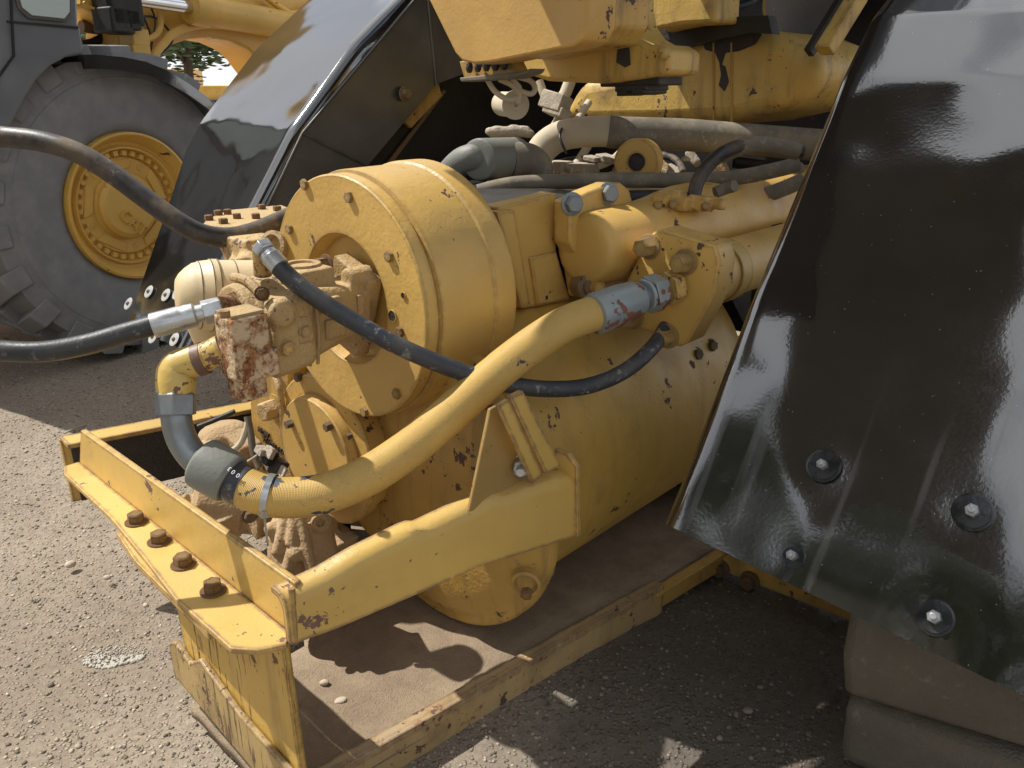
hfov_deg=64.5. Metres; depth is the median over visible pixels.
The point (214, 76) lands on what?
sky
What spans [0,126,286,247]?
hose
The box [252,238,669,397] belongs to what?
black hose
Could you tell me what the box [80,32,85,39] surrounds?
tree
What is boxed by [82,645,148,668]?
spilled white chips
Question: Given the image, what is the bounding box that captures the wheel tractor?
[59,0,1023,767]
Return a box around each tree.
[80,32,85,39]
[160,40,229,81]
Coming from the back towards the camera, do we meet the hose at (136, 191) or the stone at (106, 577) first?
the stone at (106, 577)
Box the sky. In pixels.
[162,50,236,84]
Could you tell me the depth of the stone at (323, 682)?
1.82 m
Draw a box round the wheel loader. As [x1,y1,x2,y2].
[0,0,307,353]
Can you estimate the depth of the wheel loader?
3.95 m
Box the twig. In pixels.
[63,424,85,433]
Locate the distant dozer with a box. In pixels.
[170,69,228,101]
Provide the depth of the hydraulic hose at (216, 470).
1.49 m
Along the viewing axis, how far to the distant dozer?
33.96 m
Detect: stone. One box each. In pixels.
[65,560,75,567]
[103,575,111,579]
[319,679,328,685]
[334,696,346,702]
[742,706,752,713]
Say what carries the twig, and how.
on the gravel yard
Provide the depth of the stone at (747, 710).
1.81 m
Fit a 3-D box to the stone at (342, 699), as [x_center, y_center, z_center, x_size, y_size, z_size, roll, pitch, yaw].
[-0.376,0.693,1.777,0.028,0.008,0.022,-11,14,3]
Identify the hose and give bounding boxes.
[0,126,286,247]
[0,297,222,362]
[154,270,687,545]
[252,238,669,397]
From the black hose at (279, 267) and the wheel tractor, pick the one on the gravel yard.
the wheel tractor
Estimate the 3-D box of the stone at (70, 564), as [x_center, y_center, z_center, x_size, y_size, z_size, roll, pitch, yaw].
[-1.292,0.527,2.372,0.028,0.020,0.034,11,11,12]
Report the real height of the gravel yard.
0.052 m
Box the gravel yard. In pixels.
[0,324,863,767]
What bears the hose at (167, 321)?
attached to the wheel tractor

